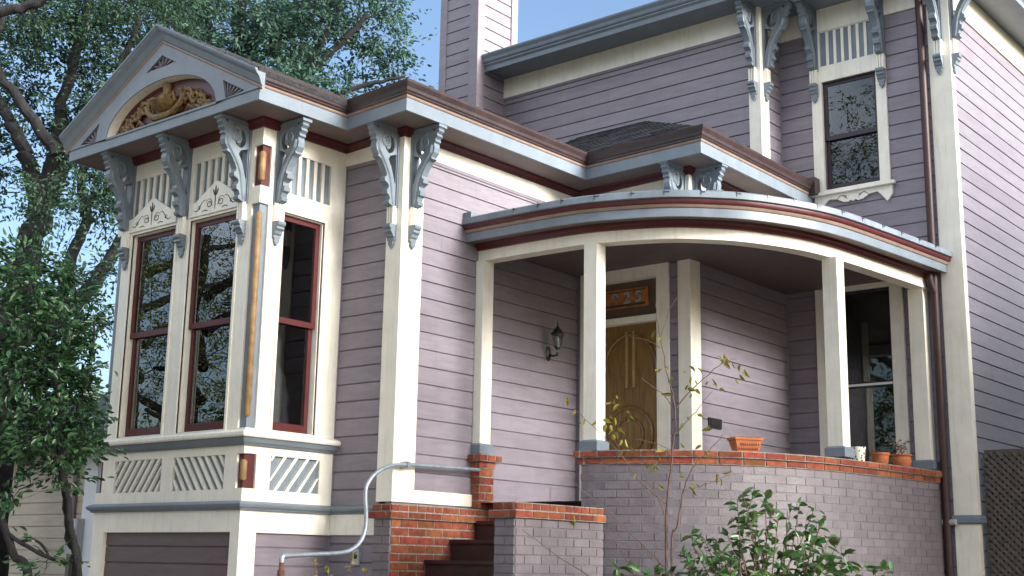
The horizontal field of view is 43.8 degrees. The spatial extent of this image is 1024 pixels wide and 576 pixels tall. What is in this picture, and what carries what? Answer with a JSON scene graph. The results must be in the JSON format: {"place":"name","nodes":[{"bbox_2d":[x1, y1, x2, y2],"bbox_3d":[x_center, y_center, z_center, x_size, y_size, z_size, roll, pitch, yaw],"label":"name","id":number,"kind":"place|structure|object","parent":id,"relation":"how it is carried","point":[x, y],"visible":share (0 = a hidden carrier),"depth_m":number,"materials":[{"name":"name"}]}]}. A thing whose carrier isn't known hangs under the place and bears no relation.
{"place":"outdoors","nodes":[
{"label":"outdoors","id":0,"kind":"place"},
{"bbox_2d":[8,394,106,575],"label":"neighbour house","id":1,"kind":"structure","parent":0,"point":[39,516],"depth_m":20.66,"materials":[{"name":"beige"}]},
{"bbox_2d":[64,519,84,553],"bbox_3d":[-6.893,3.882,19.941,0.300,0.540,0.237,-9,-16,38],"label":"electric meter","id":2,"kind":"object","parent":1,"relation":"attached to","point":[79,524],"visible":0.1,"depth_m":19.90,"materials":[{"name":"grey metal"}]},
{"bbox_2d":[0,0,656,398],"label":"sky","id":3,"kind":"structure","parent":0,"point":[536,18],"materials":[{"name":"blue"}]},
{"label":"ground","id":4,"kind":"structure","parent":0,"visible":0},
{"bbox_2d":[0,226,128,575],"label":"camellia tree","id":5,"kind":"object","parent":4,"relation":"on","point":[32,374],"visible":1,"depth_m":12.27,"materials":[{"name":"green plant"}]},
{"bbox_2d":[0,0,228,575],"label":"oak tree","id":6,"kind":"object","parent":4,"relation":"on","point":[44,189],"visible":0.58,"depth_m":19.86,"materials":[{"name":"green plant"}]},
{"bbox_2d":[118,0,437,98],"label":"bay laurel","id":7,"kind":"object","parent":4,"relation":"on","point":[289,20],"visible":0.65,"depth_m":28.46,"materials":[{"name":"green plant"}]},
{"bbox_2d":[313,552,367,575],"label":"garden sprig","id":8,"kind":"object","parent":4,"relation":"on","point":[326,567],"visible":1,"depth_m":11.45,"materials":[{"name":"green plant"}]},
{"bbox_2d":[59,0,1023,575],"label":"victorian house","id":9,"kind":"structure","parent":4,"relation":"on","point":[807,216],"depth_m":14.22,"materials":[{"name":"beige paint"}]},
{"bbox_2d":[114,222,177,439],"bbox_3d":[-3.969,0.493,14.070,0.875,2.357,0.174,-9,-16,38],"label":"window","id":10,"kind":"structure","parent":9,"relation":"in","point":[144,385],"depth_m":14.13,"materials":[{"name":"beige paint"}]},
{"bbox_2d":[104,532,229,575],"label":"garage door","id":11,"kind":"structure","parent":9,"relation":"in","point":[137,553],"depth_m":13.16,"materials":[{"name":"paint"}]},
{"bbox_2d":[173,207,237,434],"bbox_3d":[-3.147,0.364,13.412,0.865,2.357,0.174,-9,-16,38],"label":"window","id":12,"kind":"structure","parent":9,"relation":"in","point":[206,361],"depth_m":13.47,"materials":[{"name":"beige paint"}]},
{"bbox_2d":[269,209,327,436],"bbox_3d":[-2.292,0.380,13.414,0.174,2.357,0.635,-9,-16,38],"label":"window","id":13,"kind":"structure","parent":9,"relation":"in","point":[293,388],"depth_m":13.46,"materials":[{"name":"beige paint"}]},
{"bbox_2d":[277,461,479,575],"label":"handrail","id":14,"kind":"object","parent":9,"relation":"attached to","point":[284,556],"visible":1,"depth_m":12.41,"materials":[{"name":"white metal"}]},
{"bbox_2d":[546,322,564,360],"bbox_3d":[0.503,0.621,15.112,0.164,0.470,0.286,12,-16,-41],"label":"wall lantern","id":15,"kind":"object","parent":9,"relation":"attached to","point":[558,332],"depth_m":15.07,"materials":[{"name":"black metal"}]},
{"bbox_2d":[605,286,648,310],"bbox_3d":[1.345,0.134,15.424,0.715,0.237,0.034,-9,-16,38],"label":"house number plaque","id":16,"kind":"object","parent":9,"relation":"attached to","point":[627,298],"visible":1,"depth_m":15.38,"materials":[{"name":"orange wood"}]},
{"bbox_2d":[605,322,656,449],"bbox_3d":[1.387,1.519,15.121,0.960,2.200,0.077,-9,-16,38],"label":"front door","id":17,"kind":"structure","parent":9,"relation":"in","point":[628,360],"depth_m":15.16,"materials":[{"name":"brown wood"}]},
{"bbox_2d":[727,436,763,451],"bbox_3d":[2.366,1.590,12.926,0.324,0.151,0.190,5,-13,-17],"label":"planter","id":18,"kind":"object","parent":9,"relation":"on","point":[741,443],"visible":0.99,"depth_m":12.86,"materials":[{"name":"ceramic"}]},
{"bbox_2d":[811,20,895,205],"bbox_3d":[4.590,-2.192,16.766,1.140,2.480,0.785,-9,-16,38],"label":"window","id":19,"kind":"structure","parent":9,"relation":"in","point":[854,114],"depth_m":16.79,"materials":[{"name":"beige paint"}]},
{"bbox_2d":[851,446,865,460],"bbox_3d":[3.750,1.806,13.826,0.176,0.159,0.176,-9,-16,38],"label":"flower pot","id":20,"kind":"object","parent":9,"relation":"on","point":[860,453],"visible":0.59,"depth_m":13.76,"materials":[{"name":"white ceramic"}]},
{"bbox_2d":[815,281,910,466],"bbox_3d":[4.581,1.219,16.085,1.155,2.605,0.830,-9,-16,38],"label":"window","id":21,"kind":"structure","parent":9,"relation":"in","point":[875,325],"depth_m":16.42,"materials":[{"name":"beige paint"}]},
{"bbox_2d":[870,452,889,463],"bbox_3d":[4.083,1.895,14.138,0.220,0.129,0.218,-9,-16,38],"label":"flower pot","id":22,"kind":"object","parent":9,"relation":"on","point":[880,457],"visible":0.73,"depth_m":14.06,"materials":[{"name":"ceramic"}]},
{"bbox_2d":[885,437,912,466],"bbox_3d":[4.415,1.863,14.498,0.255,0.355,0.267,7,-14,-27],"label":"potted plant","id":23,"kind":"object","parent":9,"relation":"on","point":[901,459],"visible":0.93,"depth_m":14.40,"materials":[{"name":"ceramic"}]},
{"bbox_2d":[522,297,749,575],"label":"sapling","id":24,"kind":"object","parent":4,"relation":"on","point":[725,361],"visible":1,"depth_m":11.89,"materials":[{"name":"green plant"}]},
{"bbox_2d":[610,487,893,575],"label":"camellia shrub","id":25,"kind":"object","parent":4,"relation":"on","point":[797,555],"visible":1,"depth_m":11.04,"materials":[{"name":"green plant"}]},
{"bbox_2d":[981,448,1023,575],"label":"lattice fence","id":26,"kind":"object","parent":4,"relation":"on","point":[1004,468],"visible":1,"depth_m":14.63,"materials":[{"name":"brown wood"}]}
]}

